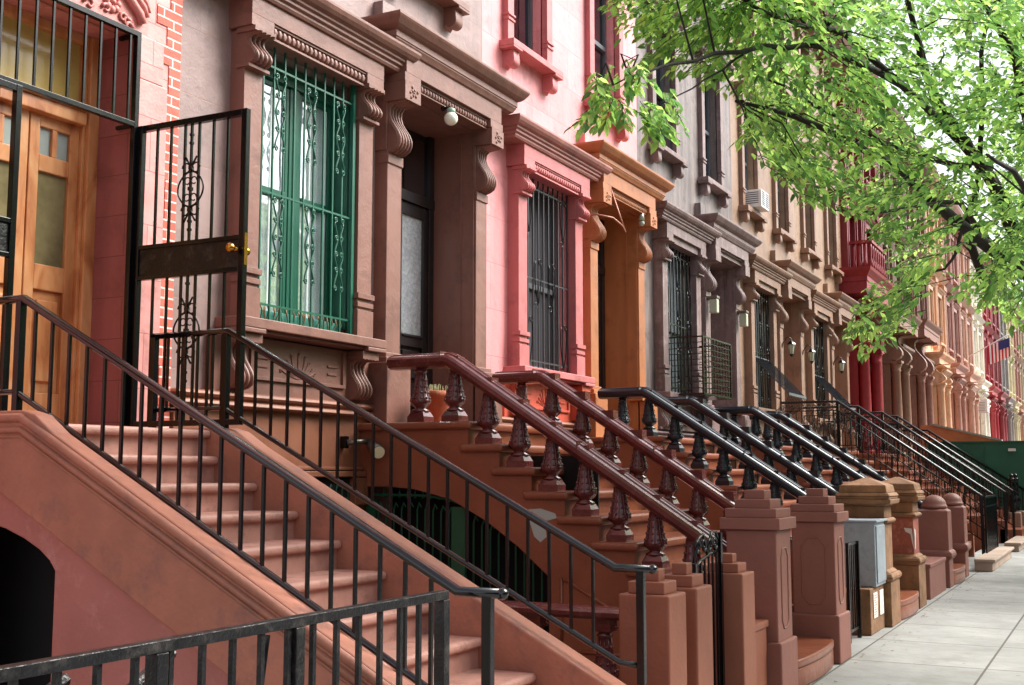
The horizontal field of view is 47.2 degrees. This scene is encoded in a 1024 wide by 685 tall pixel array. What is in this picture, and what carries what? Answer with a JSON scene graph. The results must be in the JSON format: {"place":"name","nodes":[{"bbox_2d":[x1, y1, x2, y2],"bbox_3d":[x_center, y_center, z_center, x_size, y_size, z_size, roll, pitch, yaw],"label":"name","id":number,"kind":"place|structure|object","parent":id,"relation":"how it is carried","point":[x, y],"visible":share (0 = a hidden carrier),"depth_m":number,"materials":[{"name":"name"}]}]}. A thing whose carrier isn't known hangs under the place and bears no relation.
{"place":"outdoors","nodes":[
{"label":"outdoors","id":0,"kind":"place"},
{"bbox_2d":[127,108,250,426],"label":"iron gate","id":1,"kind":"structure","parent":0,"point":[195,258],"depth_m":8.15,"materials":[{"name":"black metal"}]},
{"bbox_2d":[169,0,529,528],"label":"row house","id":2,"kind":"structure","parent":0,"point":[372,182],"depth_m":11.04,"materials":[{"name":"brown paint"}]},
{"bbox_2d":[260,305,341,331],"bbox_3d":[-1.926,-0.195,10.428,0.126,0.162,1.250,-3,-7,27],"label":"window box","id":3,"kind":"object","parent":2,"relation":"on","point":[285,318],"visible":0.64,"depth_m":10.43,"materials":[{"name":"metal"}]},
{"bbox_2d":[257,43,355,334],"bbox_3d":[-1.948,-1.308,10.591,0.325,2.430,1.380,-3,-7,27],"label":"parlour window","id":4,"kind":"structure","parent":2,"relation":"in","point":[306,244],"depth_m":10.73,"materials":[{"name":"green metal"}]},
{"bbox_2d":[340,436,384,458],"bbox_3d":[-1.377,0.968,10.814,0.359,0.204,0.250,5,-8,-38],"label":"flood lamp","id":5,"kind":"object","parent":2,"relation":"attached to","point":[345,442],"visible":0.76,"depth_m":10.80,"materials":[{"name":"black metal"}]},
{"bbox_2d":[400,128,434,411],"bbox_3d":[-1.287,-0.743,12.696,0.130,3.370,1.510,-3,-7,27],"label":"front door","id":6,"kind":"structure","parent":2,"relation":"in","point":[417,174],"depth_m":13.14,"materials":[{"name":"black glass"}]},
{"bbox_2d":[441,106,457,125],"bbox_3d":[-0.654,-2.376,12.253,0.142,0.262,0.277,2,-7,-17],"label":"globe lamp","id":7,"kind":"object","parent":2,"relation":"hanging from","point":[450,118],"visible":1,"depth_m":12.15,"materials":[{"name":"white glass"}]},
{"bbox_2d":[432,0,469,32],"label":"upper window","id":8,"kind":"structure","parent":2,"relation":"in","point":[454,10],"depth_m":13.03,"materials":[{"name":"brown stone"}]},
{"bbox_2d":[482,0,674,436],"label":"row house","id":9,"kind":"structure","parent":0,"point":[565,292],"depth_m":15.55,"materials":[{"name":"pink paint"}]},
{"bbox_2d":[499,0,562,95],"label":"upper window","id":10,"kind":"structure","parent":9,"relation":"in","point":[516,43],"depth_m":15.15,"materials":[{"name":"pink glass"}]},
{"bbox_2d":[527,179,568,372],"bbox_3d":[0.334,-0.828,15.014,0.277,2.410,1.380,-3,-7,27],"label":"parlour window","id":11,"kind":"structure","parent":9,"relation":"in","point":[543,286],"depth_m":15.21,"materials":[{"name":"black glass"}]},
{"bbox_2d":[598,220,605,387],"bbox_3d":[1.015,-0.254,17.108,0.130,3.370,1.510,-3,-7,27],"label":"front door","id":12,"kind":"structure","parent":9,"relation":"in","point":[601,256],"depth_m":17.68,"materials":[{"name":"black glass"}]},
{"bbox_2d":[583,0,633,142],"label":"upper window","id":13,"kind":"structure","parent":9,"relation":"in","point":[595,20],"depth_m":17.48,"materials":[{"name":"pink glass"}]},
{"bbox_2d":[590,191,644,232],"bbox_3d":[1.529,-1.767,16.684,0.564,0.646,1.892,-3,-7,27],"label":"awning bracket","id":14,"kind":"object","parent":9,"relation":"attached to","point":[641,219],"visible":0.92,"depth_m":16.21,"materials":[{"name":"metal"}]},
{"bbox_2d":[619,568,686,684],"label":"gate pier","id":15,"kind":"structure","parent":0,"point":[666,641],"depth_m":6.93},
{"bbox_2d":[665,562,713,684],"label":"gate pier","id":16,"kind":"structure","parent":0,"point":[699,624],"depth_m":7.37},
{"bbox_2d":[635,0,762,443],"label":"row house","id":17,"kind":"structure","parent":0,"point":[701,244],"depth_m":20.11,"materials":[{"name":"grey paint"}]},
{"bbox_2d":[645,0,690,179],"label":"upper window","id":18,"kind":"structure","parent":17,"relation":"in","point":[673,156],"depth_m":19.63,"materials":[{"name":"grey stone"}]},
{"bbox_2d":[667,247,691,392],"bbox_3d":[2.637,-0.340,19.425,0.277,2.410,1.380,-3,-7,27],"label":"parlour window","id":19,"kind":"structure","parent":17,"relation":"in","point":[675,327],"depth_m":19.67,"materials":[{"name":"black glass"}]},
{"bbox_2d":[669,335,731,399],"bbox_3d":[3.056,0.438,19.194,0.654,0.932,1.498,-3,-7,27],"label":"window cage","id":20,"kind":"object","parent":17,"relation":"attached to","point":[707,396],"depth_m":18.86,"materials":[{"name":"black metal"}]},
{"bbox_2d":[706,295,719,313],"bbox_3d":[3.508,-0.658,20.502,0.210,0.300,0.160,-3,-7,27],"label":"wall lantern","id":21,"kind":"object","parent":17,"relation":"attached to","point":[713,304],"depth_m":20.44,"materials":[{"name":"white glass"}]},
{"bbox_2d":[695,39,733,208],"bbox_3d":[3.644,-3.959,21.601,0.460,2.837,1.760,-3,-7,27],"label":"upper window","id":22,"kind":"structure","parent":17,"relation":"in","point":[706,183],"depth_m":21.84,"materials":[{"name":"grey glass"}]},
{"bbox_2d":[737,310,748,326],"bbox_3d":[4.336,-0.443,22.086,0.210,0.300,0.160,-3,-7,27],"label":"wall lantern","id":23,"kind":"object","parent":17,"relation":"attached to","point":[743,318],"depth_m":22.02,"materials":[{"name":"white glass"}]},
{"bbox_2d":[702,553,756,684],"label":"gate pier","id":24,"kind":"structure","parent":0,"point":[739,625],"depth_m":8.20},
{"bbox_2d":[692,530,724,684],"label":"iron gate","id":25,"kind":"structure","parent":24,"relation":"attached to","point":[709,544],"depth_m":8.11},
{"bbox_2d":[719,490,797,684],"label":"gate pier","id":26,"kind":"structure","parent":0,"point":[757,524],"depth_m":9.15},
{"bbox_2d":[728,0,821,446],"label":"row house","id":27,"kind":"structure","parent":0,"point":[778,286],"depth_m":24.43,"materials":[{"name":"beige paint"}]},
{"bbox_2d":[733,80,767,232],"bbox_3d":[4.795,-3.715,23.807,0.460,2.837,1.760,-3,-7,27],"label":"upper window","id":28,"kind":"structure","parent":27,"relation":"in","point":[746,211],"depth_m":23.34,"materials":[{"name":"beige stone"}]},
{"bbox_2d":[745,189,768,212],"bbox_3d":[4.860,-2.841,23.673,0.515,0.357,0.566,-3,-7,27],"label":"air conditioner","id":29,"kind":"object","parent":27,"relation":"attached to","point":[757,200],"visible":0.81,"depth_m":23.41,"materials":[{"name":"white metal"}]},
{"bbox_2d":[754,290,770,408],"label":"parlour window","id":30,"kind":"structure","parent":27,"relation":"in","point":[758,316],"depth_m":24.09,"materials":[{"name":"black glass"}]},
{"bbox_2d":[756,356,806,414],"bbox_3d":[5.371,0.856,23.567,0.740,1.136,1.414,-3,-7,27],"label":"window guard","id":31,"kind":"object","parent":27,"relation":"attached to","point":[788,384],"visible":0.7,"depth_m":23.50,"materials":[{"name":"black metal"}]},
{"bbox_2d":[769,0,793,101],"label":"upper window","id":32,"kind":"structure","parent":27,"relation":"in","point":[787,91],"depth_m":26.67,"materials":[{"name":"beige stone"}]},
{"bbox_2d":[769,115,797,252],"bbox_3d":[5.946,-3.471,26.013,0.460,2.837,1.760,-3,-7,27],"label":"upper window","id":33,"kind":"structure","parent":27,"relation":"in","point":[778,233],"depth_m":25.95,"materials":[{"name":"beige stone"}]},
{"bbox_2d":[790,488,850,664],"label":"gate pier","id":34,"kind":"structure","parent":0,"point":[818,561],"depth_m":10.96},
{"bbox_2d":[790,0,862,450],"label":"row house","id":35,"kind":"structure","parent":0,"point":[828,317],"depth_m":29.03,"materials":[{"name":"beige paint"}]},
{"bbox_2d":[795,22,815,135],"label":"upper window","id":36,"kind":"structure","parent":35,"relation":"in","point":[796,30],"depth_m":28.37,"materials":[{"name":"beige stone"}]},
{"bbox_2d":[799,143,822,269],"bbox_3d":[7.097,-3.227,28.219,0.460,2.837,1.760,-3,-7,27],"label":"upper window","id":37,"kind":"structure","parent":35,"relation":"in","point":[806,253],"depth_m":27.98,"materials":[{"name":"beige stone"}]},
{"bbox_2d":[813,319,824,417],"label":"parlour window","id":38,"kind":"structure","parent":35,"relation":"in","point":[816,346],"depth_m":28.51,"materials":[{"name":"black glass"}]},
{"bbox_2d":[817,50,839,160],"bbox_3d":[8.332,-6.173,30.733,0.270,2.587,1.760,-3,-7,27],"label":"upper window","id":39,"kind":"structure","parent":35,"relation":"in","point":[823,60],"depth_m":30.66,"materials":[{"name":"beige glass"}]},
{"bbox_2d":[823,167,843,283],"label":"upper window","id":40,"kind":"structure","parent":35,"relation":"in","point":[830,269],"depth_m":30.36,"materials":[{"name":"beige glass"}]},
{"bbox_2d":[815,375,855,423],"bbox_3d":[7.673,1.344,27.979,0.740,1.136,1.414,-3,-7,27],"label":"window guard","id":41,"kind":"object","parent":35,"relation":"attached to","point":[831,389],"visible":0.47,"depth_m":27.98,"materials":[{"name":"black metal"}]},
{"bbox_2d":[836,49,893,452],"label":"row house","id":42,"kind":"structure","parent":0,"point":[862,264],"depth_m":31.78,"materials":[{"name":"red paint"}]},
{"bbox_2d":[848,197,861,266],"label":"upper window","id":43,"kind":"structure","parent":42,"relation":"in","point":[853,225],"depth_m":33.07,"materials":[{"name":"brown glass"}]},
{"bbox_2d":[835,477,901,626],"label":"gate pier","id":44,"kind":"structure","parent":0,"point":[866,497],"depth_m":13.61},
{"bbox_2d":[875,92,921,456],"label":"row house","id":45,"kind":"structure","parent":0,"point":[896,367],"depth_m":37.06,"materials":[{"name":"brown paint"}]},
{"bbox_2d":[882,477,926,608],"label":"gate pier","id":46,"kind":"structure","parent":0,"point":[909,559],"depth_m":15.35,"materials":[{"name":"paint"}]},
{"bbox_2d":[808,543,1023,684],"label":"pavement","id":47,"kind":"structure","parent":0,"point":[950,643],"depth_m":12.14,"materials":[{"name":"concrete"}]},
{"bbox_2d":[0,590,449,684],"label":"iron fence","id":48,"kind":"object","parent":47,"relation":"on","point":[158,653],"visible":1,"depth_m":3.89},
{"bbox_2d":[499,600,618,678],"bbox_3d":[0.024,2.263,8.691,2.660,0.673,0.240,-3,-7,27],"label":"area handrail","id":49,"kind":"object","parent":47,"relation":"on","point":[606,618],"visible":0.28,"depth_m":8.35,"materials":[{"name":"red paint"}]},
{"bbox_2d":[755,619,768,684],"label":"wall","id":50,"kind":"structure","parent":47,"relation":"on","point":[761,625],"depth_m":8.86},
{"bbox_2d":[564,0,1023,363],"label":"street tree","id":51,"kind":"object","parent":47,"relation":"on","point":[795,163],"visible":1,"depth_m":8.04,"materials":[{"name":"green plant"}]},
{"bbox_2d":[797,636,833,684],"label":"bottom step","id":52,"kind":"object","parent":47,"relation":"on","point":[815,658],"visible":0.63,"depth_m":10.04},
{"bbox_2d":[845,541,861,643],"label":"iron gate","id":53,"kind":"structure","parent":47,"relation":"on","point":[853,573],"depth_m":12.40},
{"bbox_2d":[846,584,884,635],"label":"brown block","id":54,"kind":"structure","parent":47,"relation":"on","point":[871,625],"depth_m":12.70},
{"bbox_2d":[843,518,886,586],"bbox_3d":[3.916,2.359,13.246,0.530,0.725,0.640,-3,-7,27],"label":"utility cabinet","id":55,"kind":"object","parent":54,"relation":"on","point":[868,534],"visible":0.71,"depth_m":12.95,"materials":[{"name":"grey metal"}]},
{"bbox_2d":[900,590,918,619],"bbox_3d":[4.760,3.255,14.587,0.470,0.231,1.530,-3,-7,27],"label":"bottom step","id":56,"kind":"object","parent":47,"relation":"on","point":[909,601],"visible":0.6,"depth_m":14.36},
{"bbox_2d":[875,424,1023,542],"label":"railing","id":57,"kind":"object","parent":47,"relation":"on","point":[1001,533],"visible":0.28,"depth_m":30.11,"materials":[{"name":"black metal"}]},
{"bbox_2d":[953,563,965,584],"bbox_3d":[7.062,3.743,18.999,0.470,0.231,1.530,-3,-7,27],"label":"bottom step","id":58,"kind":"object","parent":47,"relation":"on","point":[959,572],"visible":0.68,"depth_m":18.71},
{"bbox_2d":[927,441,1023,510],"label":"hoarding","id":59,"kind":"object","parent":47,"relation":"on","point":[1005,458],"visible":0.42,"depth_m":34.20,"materials":[{"name":"green paint"}]},
{"bbox_2d":[974,546,1013,571],"bbox_3d":[9.307,4.146,22.566,0.350,0.216,4.080,-3,-7,27],"label":"stone step","id":60,"kind":"object","parent":47,"relation":"on","point":[993,560],"visible":0.94,"depth_m":21.47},
{"bbox_2d":[967,154,1023,364],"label":"street tree","id":61,"kind":"object","parent":47,"relation":"on","point":[1001,309],"visible":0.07,"depth_m":21.48,"materials":[{"name":"green plant"}]},
{"bbox_2d":[1004,536,1023,551],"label":"stone step","id":62,"kind":"object","parent":47,"relation":"on","point":[1016,543],"visible":0.91,"depth_m":26.09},
{"bbox_2d":[1008,474,1021,526],"bbox_3d":[13.006,4.269,30.482,0.400,1.720,0.440,-3,-7,27],"label":"newel post","id":63,"kind":"object","parent":47,"relation":"on","point":[1018,515],"visible":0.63,"depth_m":30.40,"materials":[{"name":"black metal"}]},
{"bbox_2d":[1013,474,1023,525],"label":"newel post","id":64,"kind":"object","parent":47,"relation":"on","point":[1017,496],"visible":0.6,"depth_m":31.57,"materials":[{"name":"black metal"}]},
{"bbox_2d":[903,134,942,455],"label":"row house","id":65,"kind":"structure","parent":0,"point":[922,370],"depth_m":40.87,"materials":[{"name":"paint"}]},
{"bbox_2d":[831,0,1023,303],"label":"sky","id":66,"kind":"structure","parent":0,"point":[932,56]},
{"bbox_2d":[925,556,945,599],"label":"wall","id":67,"kind":"structure","parent":0,"point":[935,577],"depth_m":16.75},
{"bbox_2d":[918,495,956,587],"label":"gate pier","id":68,"kind":"structure","parent":0,"point":[935,528],"depth_m":18.01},
{"bbox_2d":[925,169,954,427],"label":"row house","id":69,"kind":"structure","parent":0,"point":[942,373],"depth_m":46.18,"materials":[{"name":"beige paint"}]},
{"bbox_2d":[929,278,936,346],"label":"upper window","id":70,"kind":"structure","parent":69,"relation":"in","point":[931,286],"depth_m":46.26,"materials":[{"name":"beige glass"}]},
{"bbox_2d":[938,287,945,351],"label":"upper window","id":71,"kind":"structure","parent":69,"relation":"in","point":[940,292],"depth_m":48.39,"materials":[{"name":"beige glass"}]},
{"bbox_2d":[942,196,969,430],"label":"row house","id":72,"kind":"structure","parent":0,"point":[959,389],"depth_m":50.73,"materials":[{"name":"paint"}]},
{"bbox_2d":[946,295,953,353],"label":"upper window","id":73,"kind":"structure","parent":72,"relation":"in","point":[949,302],"depth_m":50.63,"materials":[{"name":"brown glass"}]},
{"bbox_2d":[954,303,960,358],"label":"upper window","id":74,"kind":"structure","parent":72,"relation":"in","point":[956,307],"depth_m":52.84,"materials":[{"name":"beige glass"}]},
{"bbox_2d":[942,493,970,576],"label":"gate pier","id":75,"kind":"structure","parent":0,"point":[961,544],"depth_m":19.76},
{"bbox_2d":[902,429,1023,517],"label":"railing","id":76,"kind":"object","parent":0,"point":[970,456],"visible":0.19,"depth_m":34.40,"materials":[{"name":"black metal"}]},
{"bbox_2d":[920,423,1002,456],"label":"sloping wall","id":77,"kind":"structure","parent":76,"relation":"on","point":[947,433],"depth_m":36.32,"materials":[{"name":"stone"}]},
{"bbox_2d":[957,236,982,435],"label":"row house","id":78,"kind":"structure","parent":0,"point":[974,378],"depth_m":55.16,"materials":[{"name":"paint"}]},
{"bbox_2d":[976,399,989,412],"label":"air conditioner","id":79,"kind":"object","parent":78,"relation":"attached to","point":[983,404],"visible":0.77,"depth_m":55.97,"materials":[{"name":"white metal"}]},
{"bbox_2d":[969,330,1015,364],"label":"flag","id":80,"kind":"object","parent":78,"relation":"attached to","point":[999,351],"visible":0.99,"depth_m":55.94,"materials":[{"name":"multicoloured fabric"}]},
{"bbox_2d":[970,247,991,436],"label":"row house","id":81,"kind":"structure","parent":0,"point":[978,321],"depth_m":59.60,"materials":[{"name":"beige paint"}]},
{"bbox_2d":[991,286,1009,440],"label":"row house","id":82,"kind":"structure","parent":0,"point":[1001,403],"depth_m":68.29,"materials":[{"name":"paint"}]},
{"bbox_2d":[998,287,1015,440],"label":"row house","id":83,"kind":"structure","parent":0,"point":[1012,400],"depth_m":72.79,"materials":[{"name":"stone"}]},
{"bbox_2d":[1006,299,1021,440],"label":"row house","id":84,"kind":"structure","parent":0,"point":[1016,408],"depth_m":77.30,"materials":[{"name":"beige paint"}]},
{"bbox_2d":[1012,304,1023,440],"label":"row house","id":85,"kind":"structure","parent":0,"point":[1017,360],"depth_m":82.01,"materials":[{"name":"orange paint"}]},
{"bbox_2d":[1018,316,1023,417],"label":"row house","id":86,"kind":"structure","parent":0,"point":[1021,349],"depth_m":86.58,"materials":[{"name":"stone"}]},
{"label":"ground","id":87,"kind":"structure","parent":0,"visible":0},
{"bbox_2d":[0,0,182,427],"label":"row house","id":88,"kind":"structure","parent":87,"relation":"on","point":[70,243],"depth_m":8.46,"materials":[{"name":"brick"}]},
{"bbox_2d":[0,2,98,423],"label":"front door","id":89,"kind":"structure","parent":88,"relation":"in","point":[58,160],"depth_m":8.35,"materials":[{"name":"orange wood"}]},
{"bbox_2d":[0,0,141,425],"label":"door grille","id":90,"kind":"object","parent":88,"relation":"attached to","point":[132,124],"depth_m":8.28,"materials":[{"name":"black metal"}]},
{"bbox_2d":[0,78,22,410],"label":"iron gate","id":91,"kind":"structure","parent":90,"relation":"attached to","point":[7,235],"depth_m":7.46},
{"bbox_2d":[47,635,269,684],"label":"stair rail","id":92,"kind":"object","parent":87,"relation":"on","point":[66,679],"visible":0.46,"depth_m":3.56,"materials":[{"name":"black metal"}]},
{"bbox_2d":[0,410,625,684],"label":"stoop","id":93,"kind":"object","parent":87,"relation":"on","point":[97,551],"visible":0.78,"depth_m":6.21,"materials":[{"name":"stone"}]},
{"bbox_2d":[0,294,507,684],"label":"iron railing","id":94,"kind":"object","parent":93,"relation":"on","point":[488,596],"visible":0.88,"depth_m":5.75,"materials":[{"name":"metal"}]},
{"bbox_2d":[148,328,657,684],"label":"iron railing","id":95,"kind":"object","parent":93,"relation":"on","point":[640,571],"visible":0.89,"depth_m":7.17,"materials":[{"name":"metal"}]},
{"bbox_2d":[358,421,793,679],"bbox_3d":[0.647,2.338,11.168,3.590,3.110,2.440,-3,-7,27],"label":"stoop","id":96,"kind":"object","parent":87,"relation":"on","point":[453,442],"visible":0.29,"depth_m":10.52,"materials":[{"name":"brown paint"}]},
{"bbox_2d":[426,384,448,421],"bbox_3d":[-0.743,0.600,11.428,0.324,0.398,0.321,-3,-7,27],"label":"flower pot","id":97,"kind":"object","parent":96,"relation":"on","point":[437,407],"visible":0.63,"depth_m":11.30,"materials":[{"name":"ceramic"}]},
{"bbox_2d":[366,487,542,628],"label":"arched gate","id":98,"kind":"structure","parent":96,"relation":"attached to","point":[457,530],"depth_m":10.56,"materials":[{"name":"metal"}]},
{"bbox_2d":[387,351,726,572],"bbox_3d":[0.325,1.080,10.285,3.255,2.102,0.260,-3,-7,27],"label":"balustrade","id":99,"kind":"object","parent":96,"relation":"on","point":[590,458],"visible":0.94,"depth_m":10.20,"materials":[{"name":"red paint"}]},
{"bbox_2d":[492,369,791,549],"bbox_3d":[1.283,1.283,12.120,3.255,2.102,0.260,-3,-7,27],"label":"balustrade","id":100,"kind":"object","parent":96,"relation":"on","point":[668,461],"visible":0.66,"depth_m":12.11,"materials":[{"name":"red paint"}]},
{"bbox_2d":[590,436,796,603],"bbox_3d":[2.949,2.826,15.580,3.590,3.110,2.440,-3,-7,27],"label":"stoop","id":101,"kind":"object","parent":87,"relation":"on","point":[683,495],"visible":0.19,"depth_m":14.99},
{"bbox_2d":[597,386,806,506],"bbox_3d":[2.627,1.568,14.697,3.255,2.102,0.260,-3,-7,27],"label":"balustrade","id":102,"kind":"object","parent":101,"relation":"on","point":[678,414],"visible":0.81,"depth_m":14.78,"materials":[{"name":"black paint"}]},
{"bbox_2d":[654,396,839,498],"bbox_3d":[3.585,1.771,16.532,3.255,2.102,0.260,-3,-7,27],"label":"balustrade","id":103,"kind":"object","parent":101,"relation":"on","point":[749,438],"visible":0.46,"depth_m":16.54,"materials":[{"name":"black paint"}]},
{"bbox_2d":[718,445,850,493],"bbox_3d":[5.251,3.314,19.991,3.590,3.110,2.440,-3,-7,27],"label":"stoop","id":104,"kind":"object","parent":87,"relation":"on","point":[825,474],"visible":0.07,"depth_m":19.57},
{"bbox_2d":[715,406,919,509],"bbox_3d":[4.929,2.056,19.108,3.255,2.102,0.260,-3,-7,27],"label":"balustrade","id":105,"kind":"object","parent":104,"relation":"on","point":[779,427],"visible":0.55,"depth_m":19.23,"materials":[{"name":"black paint"}]},
{"bbox_2d":[749,411,922,508],"bbox_3d":[5.887,2.260,20.944,3.255,2.102,0.260,-3,-7,27],"label":"balustrade","id":106,"kind":"object","parent":104,"relation":"on","point":[826,444],"visible":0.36,"depth_m":21.06,"materials":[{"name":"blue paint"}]},
{"bbox_2d":[801,451,974,556],"bbox_3d":[7.553,3.803,24.403,3.590,3.110,2.440,-3,-7,27],"label":"stoop","id":107,"kind":"object","parent":87,"relation":"on","point":[971,552],"visible":0.05,"depth_m":24.44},
{"bbox_2d":[780,400,985,553],"bbox_3d":[7.269,2.687,23.451,3.970,3.118,0.060,-3,-7,27],"label":"scroll railing","id":108,"kind":"object","parent":107,"relation":"on","point":[838,444],"visible":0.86,"depth_m":23.38,"materials":[{"name":"black metal"}]},
{"bbox_2d":[983,494,998,552],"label":"iron gate","id":109,"kind":"structure","parent":108,"relation":"attached to","point":[991,524],"depth_m":23.20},
{"bbox_2d":[803,405,993,527],"bbox_3d":[8.236,2.892,25.303,3.970,3.118,0.060,-3,-7,27],"label":"scroll railing","id":110,"kind":"object","parent":107,"relation":"on","point":[859,408],"visible":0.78,"depth_m":25.38,"materials":[{"name":"black metal"}]},
{"bbox_2d":[856,453,985,551],"bbox_3d":[9.855,4.291,28.815,3.590,3.110,2.440,-3,-7,27],"label":"stoop","id":111,"kind":"object","parent":87,"relation":"on","point":[977,543],"visible":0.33,"depth_m":28.06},
{"bbox_2d":[832,411,1007,541],"bbox_3d":[9.571,3.176,27.862,3.970,3.118,0.060,-3,-7,27],"label":"scroll railing","id":112,"kind":"object","parent":111,"relation":"on","point":[882,413],"visible":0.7,"depth_m":27.72,"materials":[{"name":"black metal"}]},
{"bbox_2d":[850,415,1015,536],"bbox_3d":[10.538,3.381,29.715,3.970,3.118,0.060,-3,-7,27],"label":"scroll railing","id":113,"kind":"object","parent":111,"relation":"on","point":[977,468],"visible":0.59,"depth_m":29.51,"materials":[{"name":"black metal"}]},
{"bbox_2d":[982,259,1001,440],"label":"row house","id":114,"kind":"structure","parent":87,"relation":"on","point":[989,331],"depth_m":63.82,"materials":[{"name":"paint"}]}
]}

